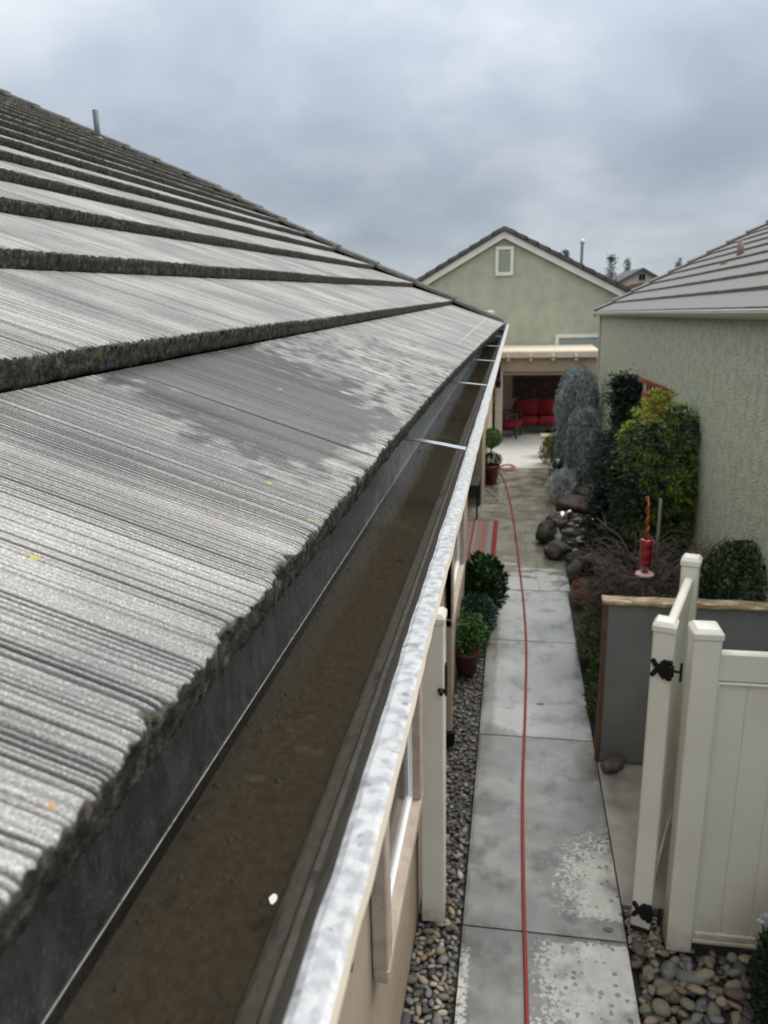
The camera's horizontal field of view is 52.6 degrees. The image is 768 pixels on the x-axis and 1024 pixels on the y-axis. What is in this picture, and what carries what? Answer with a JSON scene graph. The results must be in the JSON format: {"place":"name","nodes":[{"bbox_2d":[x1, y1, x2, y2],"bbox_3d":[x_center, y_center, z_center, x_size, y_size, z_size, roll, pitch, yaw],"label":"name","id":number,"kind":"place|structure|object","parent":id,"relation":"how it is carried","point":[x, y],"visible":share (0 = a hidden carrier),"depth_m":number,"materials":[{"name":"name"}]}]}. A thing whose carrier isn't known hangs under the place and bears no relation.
{"place":"outdoors","nodes":[
{"label":"outdoors","id":0,"kind":"place"},
{"bbox_2d":[0,0,767,278],"label":"sky","id":1,"kind":"structure","parent":0,"point":[401,134],"materials":[{"name":"grey"}]},
{"bbox_2d":[467,468,569,595],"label":"walkway","id":2,"kind":"structure","parent":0,"point":[533,505],"depth_m":11.87,"materials":[{"name":"concrete"}]},
{"bbox_2d":[467,473,480,518],"bbox_3d":[1.254,-0.270,12.495,0.565,0.555,0.840,1,16,9],"label":"side table","id":3,"kind":"object","parent":2,"relation":"on","point":[474,490],"visible":0.46,"depth_m":12.53,"materials":[{"name":"metal"}]},
{"bbox_2d":[467,520,497,560],"bbox_3d":[0.723,0.374,11.236,1.795,0.011,1.930,1,16,9],"label":"striped rug","id":4,"kind":"object","parent":2,"relation":"on","point":[481,535],"visible":0.24,"depth_m":11.23,"materials":[{"name":"fabric"}]},
{"bbox_2d":[483,469,500,503],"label":"entry gravel","id":5,"kind":"structure","parent":2,"relation":"on","point":[495,491],"depth_m":13.73,"materials":[{"name":"gravel"}]},
{"bbox_2d":[485,427,502,484],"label":"potted topiary","id":6,"kind":"object","parent":2,"relation":"on","point":[491,472],"visible":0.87,"depth_m":14.15,"materials":[{"name":"green plant"}]},
{"bbox_2d":[535,520,556,542],"bbox_3d":[2.258,0.273,10.898,0.336,0.313,0.333,-6,16,-18],"label":"boulder","id":7,"kind":"object","parent":2,"relation":"on","point":[546,531],"visible":0.96,"depth_m":10.79,"materials":[{"name":"stone"}]},
{"bbox_2d":[557,510,572,520],"bbox_3d":[2.524,0.038,10.914,0.213,0.154,0.168,-8,17,-21],"label":"silver ornament","id":8,"kind":"object","parent":7,"relation":"on","point":[562,515],"visible":1,"depth_m":10.86,"materials":[{"name":"white"}]},
{"bbox_2d":[546,511,558,525],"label":"boulder","id":9,"kind":"object","parent":2,"relation":"on","point":[552,516],"visible":0.47,"depth_m":11.66,"materials":[{"name":"stone"}]},
{"bbox_2d":[546,540,569,559],"bbox_3d":[2.294,0.501,10.262,0.296,0.261,0.307,2,16,12],"label":"boulder","id":10,"kind":"object","parent":2,"relation":"on","point":[554,549],"visible":0.96,"depth_m":10.17,"materials":[{"name":"stone"}]},
{"bbox_2d":[492,429,552,470],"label":"patio","id":11,"kind":"structure","parent":0,"point":[521,450],"depth_m":17.41,"materials":[{"name":"concrete"}]},
{"bbox_2d":[492,403,522,438],"bbox_3d":[2.973,-2.229,18.923,0.700,0.800,0.720,4,16,19],"label":"armchair","id":12,"kind":"object","parent":11,"relation":"on","point":[510,424],"visible":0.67,"depth_m":18.68,"materials":[{"name":"metal"}]},
{"bbox_2d":[512,399,565,433],"bbox_3d":[3.860,-2.389,19.423,1.300,0.800,0.700,1,16,9],"label":"loveseat","id":13,"kind":"object","parent":11,"relation":"on","point":[536,412],"visible":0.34,"depth_m":19.45,"materials":[{"name":"fabric"}]},
{"bbox_2d":[493,344,597,438],"bbox_3d":[3.011,-2.902,18.933,4.060,2.130,2.250,1,16,9],"label":"patio cover","id":14,"kind":"object","parent":11,"relation":"on","point":[537,359],"visible":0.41,"depth_m":17.87,"materials":[{"name":"beige paint"}]},
{"bbox_2d":[495,360,500,387],"bbox_3d":[2.627,-3.213,17.854,0.130,0.724,0.206,1,16,9],"label":"wall lantern","id":15,"kind":"object","parent":14,"relation":"attached to","point":[498,382],"depth_m":17.84,"materials":[{"name":"black metal"}]},
{"bbox_2d":[512,375,563,397],"bbox_3d":[3.916,-3.169,19.686,1.310,0.580,0.038,1,16,9],"label":"wall hanging","id":16,"kind":"object","parent":14,"relation":"attached to","point":[535,386],"depth_m":19.68,"materials":[{"name":"metal"}]},
{"bbox_2d":[537,431,564,464],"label":"gold shrub","id":17,"kind":"object","parent":11,"relation":"on","point":[546,442],"visible":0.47,"depth_m":15.70,"materials":[{"name":"green plant"}]},
{"bbox_2d":[417,226,630,384],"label":"gable house","id":18,"kind":"structure","parent":0,"point":[530,291],"depth_m":19.31,"materials":[{"name":"green paint"}]},
{"bbox_2d":[555,334,598,384],"bbox_3d":[5.108,-3.771,19.513,1.630,1.360,0.059,1,16,9],"label":"window","id":19,"kind":"structure","parent":18,"relation":"in","point":[594,342],"depth_m":19.40,"materials":[{"name":"white paint"}]},
{"bbox_2d":[454,590,639,1023],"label":"path","id":20,"kind":"structure","parent":0,"point":[579,968],"depth_m":4.89,"materials":[{"name":"concrete"}]},
{"bbox_2d":[499,464,528,1023],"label":"garden hose","id":21,"kind":"object","parent":20,"relation":"on","point":[526,998],"visible":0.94,"depth_m":5.18,"materials":[{"name":"rubber"}]},
{"bbox_2d":[404,430,761,1023],"bbox_3d":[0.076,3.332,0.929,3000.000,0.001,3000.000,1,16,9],"label":"ground","id":22,"kind":"structure","parent":0,"point":[701,950],"depth_m":4.25,"materials":[{"name":"soil"}]},
{"bbox_2d":[0,88,508,1023],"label":"house","id":23,"kind":"structure","parent":22,"relation":"on","point":[222,414],"depth_m":0.66,"materials":[{"name":"tile"}]},
{"bbox_2d":[370,680,422,983],"bbox_3d":[0.066,1.026,3.296,0.065,1.250,1.130,1,16,9],"label":"window","id":24,"kind":"structure","parent":23,"relation":"in","point":[389,888],"depth_m":3.36,"materials":[{"name":"white"}]},
{"bbox_2d":[446,507,464,626],"bbox_3d":[0.586,0.078,6.320,0.065,1.270,1.350,1,16,9],"label":"window","id":25,"kind":"structure","parent":23,"relation":"in","point":[457,566],"depth_m":6.60,"materials":[{"name":"white"}]},
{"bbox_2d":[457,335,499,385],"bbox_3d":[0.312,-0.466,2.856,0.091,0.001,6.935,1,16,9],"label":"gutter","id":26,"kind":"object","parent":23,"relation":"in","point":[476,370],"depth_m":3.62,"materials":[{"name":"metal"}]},
{"bbox_2d":[62,395,474,1021],"bbox_3d":[0.079,-0.073,1.462,0.090,0.003,2.341,1,16,9],"label":"debris","id":27,"kind":"object","parent":26,"relation":"on","point":[180,877],"visible":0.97,"depth_m":0.54,"materials":[{"name":"black"}]},
{"bbox_2d":[403,615,487,1023],"bbox_3d":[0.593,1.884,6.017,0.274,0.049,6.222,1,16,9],"label":"gravel","id":28,"kind":"structure","parent":22,"relation":"on","point":[461,757],"depth_m":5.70,"materials":[{"name":"gravel"}]},
{"bbox_2d":[400,1012,410,1023],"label":"pebble","id":29,"kind":"object","parent":28,"relation":"on","point":[406,1018],"visible":1,"depth_m":3.80,"materials":[{"name":"stone"}]},
{"bbox_2d":[407,974,416,983],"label":"pebble","id":30,"kind":"object","parent":28,"relation":"on","point":[411,979],"visible":0.79,"depth_m":4.02,"materials":[{"name":"brown stone"}]},
{"bbox_2d":[413,989,423,997],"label":"pebble","id":31,"kind":"object","parent":28,"relation":"on","point":[418,993],"visible":1,"depth_m":3.94,"materials":[{"name":"stone"}]},
{"bbox_2d":[421,607,447,921],"bbox_3d":[0.268,1.402,4.186,0.150,1.880,0.174,1,16,9],"label":"gate post","id":32,"kind":"object","parent":28,"relation":"on","point":[433,810],"visible":0.8,"depth_m":4.15,"materials":[{"name":"white plastic"}]},
{"bbox_2d":[432,1015,442,1023],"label":"pebble","id":33,"kind":"object","parent":28,"relation":"on","point":[436,1019],"visible":1,"depth_m":3.79,"materials":[{"name":"grey stone"}]},
{"bbox_2d":[435,946,445,955],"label":"pebble","id":34,"kind":"object","parent":28,"relation":"on","point":[440,950],"visible":1,"depth_m":4.20,"materials":[{"name":"beige stone"}]},
{"bbox_2d":[438,955,447,964],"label":"pebble","id":35,"kind":"object","parent":28,"relation":"on","point":[442,959],"visible":1,"depth_m":4.14,"materials":[{"name":"grey stone"}]},
{"bbox_2d":[455,608,491,675],"bbox_3d":[0.762,1.210,7.182,0.431,0.578,0.557,5,17,20],"label":"potted plant","id":36,"kind":"object","parent":28,"relation":"on","point":[468,651],"visible":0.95,"depth_m":7.12,"materials":[{"name":"green plant"}]},
{"bbox_2d":[460,591,497,646],"bbox_3d":[0.883,1.072,7.778,0.512,0.589,0.713,1,16,9],"label":"blue shrub","id":37,"kind":"object","parent":28,"relation":"on","point":[471,601],"visible":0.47,"depth_m":7.66,"materials":[{"name":"green plant"}]},
{"bbox_2d":[464,550,509,617],"bbox_3d":[1.064,0.784,8.419,0.660,0.730,0.871,-9,17,-26],"label":"leafy shrub","id":38,"kind":"object","parent":28,"relation":"on","point":[483,573],"visible":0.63,"depth_m":8.21,"materials":[{"name":"green plant"}]},
{"bbox_2d":[551,458,563,486],"bbox_3d":[3.141,-0.725,14.055,0.238,0.510,0.238,1,16,9],"label":"gazing ball","id":39,"kind":"object","parent":22,"relation":"on","point":[556,463],"visible":0.6,"depth_m":13.94,"materials":[{"name":"glass"}]},
{"bbox_2d":[545,467,577,502],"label":"silver shrub","id":40,"kind":"object","parent":22,"relation":"on","point":[555,478],"visible":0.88,"depth_m":12.87,"materials":[{"name":"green plant"}]},
{"bbox_2d":[549,434,578,474],"bbox_3d":[3.542,-1.160,15.070,0.677,0.882,0.591,1,16,9],"label":"dark shrub","id":41,"kind":"object","parent":22,"relation":"on","point":[552,450],"visible":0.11,"depth_m":15.05,"materials":[{"name":"green plant"}]},
{"bbox_2d":[564,538,581,548],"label":"rock","id":42,"kind":"object","parent":22,"relation":"on","point":[573,544],"visible":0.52,"depth_m":10.52,"materials":[{"name":"stone"}]},
{"bbox_2d":[554,494,593,514],"bbox_3d":[3.022,-0.107,12.191,0.704,0.317,0.552,7,18,27],"label":"boulder","id":43,"kind":"object","parent":22,"relation":"on","point":[570,502],"visible":0.57,"depth_m":12.04,"materials":[{"name":"stone"}]},
{"bbox_2d":[550,363,600,473],"bbox_3d":[3.618,-1.742,14.669,0.962,2.118,0.981,1,16,9],"label":"weeping spruce","id":44,"kind":"object","parent":22,"relation":"on","point":[583,378],"visible":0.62,"depth_m":14.42,"materials":[{"name":"grey plant"}]},
{"bbox_2d":[566,559,584,578],"bbox_3d":[2.366,0.703,9.622,0.223,0.199,0.311,4,16,18],"label":"rock","id":45,"kind":"object","parent":22,"relation":"on","point":[572,572],"visible":0.89,"depth_m":9.54,"materials":[{"name":"stone"}]},
{"bbox_2d":[568,531,584,537],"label":"rock","id":46,"kind":"object","parent":22,"relation":"on","point":[574,534],"visible":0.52,"depth_m":10.89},
{"bbox_2d":[565,550,592,568],"bbox_3d":[2.472,0.620,9.900,0.270,0.234,0.376,-10,18,-29],"label":"boulder","id":47,"kind":"object","parent":22,"relation":"on","point":[570,555],"visible":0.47,"depth_m":9.83,"materials":[{"name":"stone"}]},
{"bbox_2d":[560,405,602,491],"bbox_3d":[3.325,-0.996,13.015,0.708,1.597,0.737,1,16,9],"label":"weeping spruce","id":48,"kind":"object","parent":22,"relation":"on","point":[579,442],"visible":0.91,"depth_m":12.86,"materials":[{"name":"grey plant"}]},
{"bbox_2d":[570,579,596,603],"bbox_3d":[2.262,0.905,8.821,0.300,0.220,0.297,1,16,9],"label":"planter pot","id":49,"kind":"object","parent":22,"relation":"on","point":[574,586],"visible":0.4,"depth_m":8.74,"materials":[{"name":"ceramic"}]},
{"bbox_2d":[574,484,593,497],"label":"boulder","id":50,"kind":"object","parent":22,"relation":"on","point":[579,490],"visible":0.23,"depth_m":12.63,"materials":[{"name":"stone"}]},
{"bbox_2d":[575,600,602,666],"bbox_3d":[2.022,1.137,7.386,0.418,0.614,0.656,1,16,9],"label":"variegated shrub","id":51,"kind":"object","parent":22,"relation":"on","point":[593,650],"visible":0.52,"depth_m":7.31,"materials":[{"name":"green plant"}]},
{"bbox_2d":[582,655,598,715],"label":"green sprig","id":52,"kind":"object","parent":22,"relation":"on","point":[592,704],"visible":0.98,"depth_m":6.42,"materials":[{"name":"green plant"}]},
{"bbox_2d":[568,425,653,564],"bbox_3d":[2.812,-0.122,9.412,1.097,1.858,0.895,1,16,9],"label":"dark conifer","id":53,"kind":"object","parent":22,"relation":"on","point":[600,507],"visible":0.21,"depth_m":9.38,"materials":[{"name":"green plant"}]},
{"bbox_2d":[605,252,618,280],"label":"distant conifer","id":54,"kind":"object","parent":22,"relation":"on","point":[610,274],"visible":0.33,"depth_m":59.11,"materials":[{"name":"green plant"}]},
{"bbox_2d":[582,364,642,517],"bbox_3d":[3.293,-0.843,10.822,0.994,2.467,0.943,1,16,9],"label":"dark conifer","id":55,"kind":"object","parent":22,"relation":"on","point":[626,396],"visible":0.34,"depth_m":10.51,"materials":[{"name":"green plant"}]},
{"bbox_2d":[592,492,672,594],"bbox_3d":[2.752,0.405,8.618,0.890,1.380,0.822,1,16,9],"label":"dark shrub","id":56,"kind":"object","parent":22,"relation":"on","point":[610,533],"visible":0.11,"depth_m":8.52,"materials":[{"name":"brown plant"}]},
{"bbox_2d":[611,268,657,288],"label":"distant house","id":57,"kind":"structure","parent":22,"relation":"on","point":[632,279],"depth_m":57.17,"materials":[{"name":"white paint"}]},
{"bbox_2d":[543,516,734,634],"bbox_3d":[2.263,0.746,6.972,1.670,1.488,1.466,1,16,9],"label":"twiggy shrub","id":58,"kind":"object","parent":22,"relation":"on","point":[629,588],"visible":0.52,"depth_m":6.86,"materials":[{"name":"plant"}]},
{"bbox_2d":[635,496,653,596],"bbox_3d":[2.019,0.808,6.097,0.144,1.920,0.144,1,16,9],"label":"hummingbird feeder","id":59,"kind":"object","parent":22,"relation":"on","point":[646,552],"visible":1,"depth_m":5.92,"materials":[{"name":"red glass"}]},
{"bbox_2d":[638,1004,652,1014],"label":"river cobble","id":60,"kind":"object","parent":22,"relation":"on","point":[643,1008],"visible":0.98,"depth_m":3.84,"materials":[{"name":"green stone"}]},
{"bbox_2d":[601,387,700,594],"bbox_3d":[2.740,-0.008,7.839,1.124,2.491,0.989,1,16,9],"label":"star leaf shrub","id":61,"kind":"object","parent":22,"relation":"on","point":[653,445],"visible":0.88,"depth_m":7.53,"materials":[{"name":"green plant"}]},
{"bbox_2d":[639,376,670,487],"bbox_3d":[3.177,-0.345,9.153,0.440,2.450,0.400,1,16,9],"label":"birdhouse","id":62,"kind":"object","parent":22,"relation":"on","point":[650,384],"visible":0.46,"depth_m":8.75,"materials":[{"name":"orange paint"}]},
{"bbox_2d":[653,498,662,584],"bbox_3d":[2.604,0.614,7.469,0.032,1.532,0.032,1,16,9],"label":"garden stake","id":63,"kind":"object","parent":22,"relation":"on","point":[659,516],"visible":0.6,"depth_m":7.31,"materials":[{"name":"wood"}]},
{"bbox_2d":[660,960,676,981],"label":"river cobble","id":64,"kind":"object","parent":22,"relation":"on","point":[672,971],"visible":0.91,"depth_m":4.04,"materials":[{"name":"grey stone"}]},
{"bbox_2d":[592,220,767,601],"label":"house","id":65,"kind":"structure","parent":22,"relation":"on","point":[693,332],"depth_m":7.24,"materials":[{"name":"green paint"}]},
{"bbox_2d":[594,595,767,763],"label":"garden screen","id":66,"kind":"object","parent":22,"relation":"on","point":[625,659],"visible":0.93,"depth_m":5.56,"materials":[{"name":"grey wood"}]},
{"bbox_2d":[631,939,764,1023],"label":"river rocks","id":67,"kind":"object","parent":22,"relation":"on","point":[681,958],"visible":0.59,"depth_m":4.01,"materials":[{"name":"stone"}]},
{"bbox_2d":[642,965,654,982],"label":"river cobble","id":68,"kind":"object","parent":67,"relation":"on","point":[646,967],"visible":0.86,"depth_m":4.05,"materials":[{"name":"beige stone"}]},
{"bbox_2d":[645,969,653,980],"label":"river cobble","id":69,"kind":"object","parent":68,"relation":"on","point":[649,974],"visible":1,"depth_m":3.99,"materials":[{"name":"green stone"}]},
{"bbox_2d":[644,1016,657,1023],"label":"river cobble","id":70,"kind":"object","parent":67,"relation":"on","point":[650,1020],"visible":1,"depth_m":3.75,"materials":[{"name":"beige stone"}]},
{"bbox_2d":[652,1012,665,1023],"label":"river cobble","id":71,"kind":"object","parent":67,"relation":"on","point":[657,1017],"visible":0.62,"depth_m":3.79,"materials":[{"name":"grey stone"}]},
{"bbox_2d":[652,998,670,1016],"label":"river cobble","id":72,"kind":"object","parent":71,"relation":"on","point":[661,1007],"visible":1,"depth_m":3.80,"materials":[{"name":"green stone"}]},
{"bbox_2d":[653,978,680,1003],"bbox_3d":[1.437,2.430,3.944,0.097,0.061,0.147,-21,36,-36],"label":"river cobble","id":73,"kind":"object","parent":67,"relation":"on","point":[658,982],"visible":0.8,"depth_m":3.92,"materials":[{"name":"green stone"}]},
{"bbox_2d":[656,984,674,995],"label":"river cobble","id":74,"kind":"object","parent":73,"relation":"on","point":[665,990],"visible":1,"depth_m":3.90,"materials":[{"name":"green stone"}]},
{"bbox_2d":[680,1020,696,1023],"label":"river cobble","id":75,"kind":"object","parent":67,"relation":"on","point":[687,1022],"visible":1,"depth_m":3.73,"materials":[{"name":"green stone"}]},
{"bbox_2d":[690,1012,701,1022],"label":"river cobble","id":76,"kind":"object","parent":75,"relation":"on","point":[696,1017],"visible":1,"depth_m":3.75,"materials":[{"name":"grey stone"}]},
{"bbox_2d":[675,970,706,985],"bbox_3d":[1.581,2.407,4.013,0.164,0.068,0.088,-11,3,21],"label":"river cobble","id":77,"kind":"object","parent":67,"relation":"on","point":[689,977],"visible":0.82,"depth_m":3.99,"materials":[{"name":"grey stone"}]},
{"bbox_2d":[686,984,705,994],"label":"river cobble","id":78,"kind":"object","parent":67,"relation":"on","point":[695,989],"visible":1,"depth_m":3.90,"materials":[{"name":"beige stone"}]},
{"bbox_2d":[704,956,713,969],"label":"river cobble","id":79,"kind":"object","parent":67,"relation":"on","point":[708,962],"visible":0.96,"depth_m":4.06,"materials":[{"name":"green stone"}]},
{"bbox_2d":[707,1001,720,1023],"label":"river cobble","id":80,"kind":"object","parent":67,"relation":"on","point":[713,1009],"visible":0.7,"depth_m":3.82,"materials":[{"name":"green stone"}]},
{"bbox_2d":[709,1015,724,1023],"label":"river cobble","id":81,"kind":"object","parent":67,"relation":"on","point":[715,1019],"visible":1,"depth_m":3.74,"materials":[{"name":"grey stone"}]},
{"bbox_2d":[716,996,727,1006],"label":"river cobble","id":82,"kind":"object","parent":67,"relation":"on","point":[721,1001],"visible":1,"depth_m":3.84,"materials":[{"name":"beige stone"}]},
{"bbox_2d":[716,965,730,978],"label":"river cobble","id":83,"kind":"object","parent":67,"relation":"on","point":[727,968],"visible":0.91,"depth_m":4.04,"materials":[{"name":"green stone"}]},
{"bbox_2d":[726,952,738,962],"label":"river cobble","id":84,"kind":"object","parent":67,"relation":"on","point":[731,957],"visible":1,"depth_m":4.09,"materials":[{"name":"grey stone"}]},
{"bbox_2d":[724,980,741,989],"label":"river cobble","id":85,"kind":"object","parent":67,"relation":"on","point":[734,983],"visible":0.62,"depth_m":3.95,"materials":[{"name":"beige stone"}]},
{"bbox_2d":[727,969,740,977],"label":"river cobble","id":86,"kind":"object","parent":67,"relation":"on","point":[732,973],"visible":1,"depth_m":4.00,"materials":[{"name":"grey stone"}]},
{"bbox_2d":[723,987,746,1000],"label":"river cobble","id":87,"kind":"object","parent":67,"relation":"on","point":[736,994],"visible":1,"depth_m":3.86,"materials":[{"name":"brown stone"}]},
{"bbox_2d":[739,1016,752,1023],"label":"river cobble","id":88,"kind":"object","parent":67,"relation":"on","point":[744,1020],"visible":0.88,"depth_m":3.74,"materials":[{"name":"brown stone"}]},
{"bbox_2d":[731,1011,740,1023],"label":"river cobble","id":89,"kind":"object","parent":88,"relation":"on","point":[735,1017],"visible":1,"depth_m":3.75,"materials":[{"name":"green stone"}]},
{"bbox_2d":[741,979,751,990],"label":"river cobble","id":90,"kind":"object","parent":67,"relation":"on","point":[745,984],"visible":0.69,"depth_m":3.92,"materials":[{"name":"brown stone"}]},
{"bbox_2d":[696,998,706,1012],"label":"river cobble","id":91,"kind":"object","parent":22,"relation":"on","point":[700,1002],"visible":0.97,"depth_m":3.86,"materials":[{"name":"grey stone"}]},
{"bbox_2d":[698,955,714,968],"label":"river cobble","id":92,"kind":"object","parent":22,"relation":"on","point":[700,963],"visible":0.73,"depth_m":4.11,"materials":[{"name":"grey stone"}]},
{"bbox_2d":[662,620,767,951],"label":"vinyl fence","id":93,"kind":"object","parent":22,"relation":"on","point":[716,893],"visible":0.99,"depth_m":3.92,"materials":[{"name":"plastic"}]},
{"bbox_2d":[630,553,702,933],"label":"gate","id":94,"kind":"structure","parent":93,"relation":"attached to","point":[667,679],"depth_m":4.11,"materials":[{"name":"white plastic"}]},
{"bbox_2d":[707,985,723,995],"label":"river cobble","id":95,"kind":"object","parent":22,"relation":"on","point":[717,990],"visible":0.81,"depth_m":3.94,"materials":[{"name":"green stone"}]},
{"bbox_2d":[698,539,767,601],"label":"boxwood","id":96,"kind":"object","parent":22,"relation":"on","point":[712,577],"visible":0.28,"depth_m":5.65,"materials":[{"name":"green plant"}]},
{"bbox_2d":[726,999,741,1009],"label":"river cobble","id":97,"kind":"object","parent":22,"relation":"on","point":[735,1005],"visible":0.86,"depth_m":3.85,"materials":[{"name":"beige stone"}]},
{"bbox_2d":[733,960,748,975],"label":"river cobble","id":98,"kind":"object","parent":22,"relation":"on","point":[740,966],"visible":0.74,"depth_m":4.05,"materials":[{"name":"brown stone"}]},
{"bbox_2d":[738,954,756,964],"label":"river cobble","id":99,"kind":"object","parent":98,"relation":"on","point":[743,958],"visible":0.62,"depth_m":4.07,"materials":[{"name":"beige stone"}]},
{"bbox_2d":[746,912,767,1023],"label":"flowering plant","id":100,"kind":"object","parent":22,"relation":"on","point":[759,956],"visible":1,"depth_m":3.65,"materials":[{"name":"green plant"}]},
{"bbox_2d":[597,762,671,916],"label":"pavement","id":101,"kind":"structure","parent":0,"point":[621,792],"depth_m":5.09,"materials":[{"name":"concrete"}]},
{"bbox_2d":[600,755,625,772],"bbox_3d":[1.683,1.853,5.725,0.215,0.113,0.136,-11,19,-32],"label":"cobble","id":102,"kind":"object","parent":101,"relation":"on","point":[614,764],"visible":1,"depth_m":5.68,"materials":[{"name":"brown stone"}]},
{"bbox_2d":[623,909,664,954],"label":"pea gravel","id":103,"kind":"structure","parent":0,"point":[643,938],"depth_m":4.27,"materials":[{"name":"gravel"}]},
{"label":"river cobble","id":104,"kind":"object","parent":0,"visible":0},
{"bbox_2d":[632,939,644,955],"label":"river cobble","id":105,"kind":"object","parent":104,"relation":"on","point":[638,947],"visible":1,"depth_m":4.15,"materials":[{"name":"brown stone"}]},
{"label":"river cobble","id":106,"kind":"object","parent":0,"visible":0},
{"bbox_2d":[679,997,695,1010],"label":"river cobble","id":107,"kind":"object","parent":106,"relation":"on","point":[687,1004],"visible":1,"depth_m":3.81,"materials":[{"name":"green stone"}]},
{"label":"river cobble","id":108,"kind":"object","parent":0,"visible":0},
{"bbox_2d":[695,968,714,980],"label":"river cobble","id":109,"kind":"object","parent":108,"relation":"on","point":[706,974],"visible":1,"depth_m":3.98,"materials":[{"name":"beige stone"}]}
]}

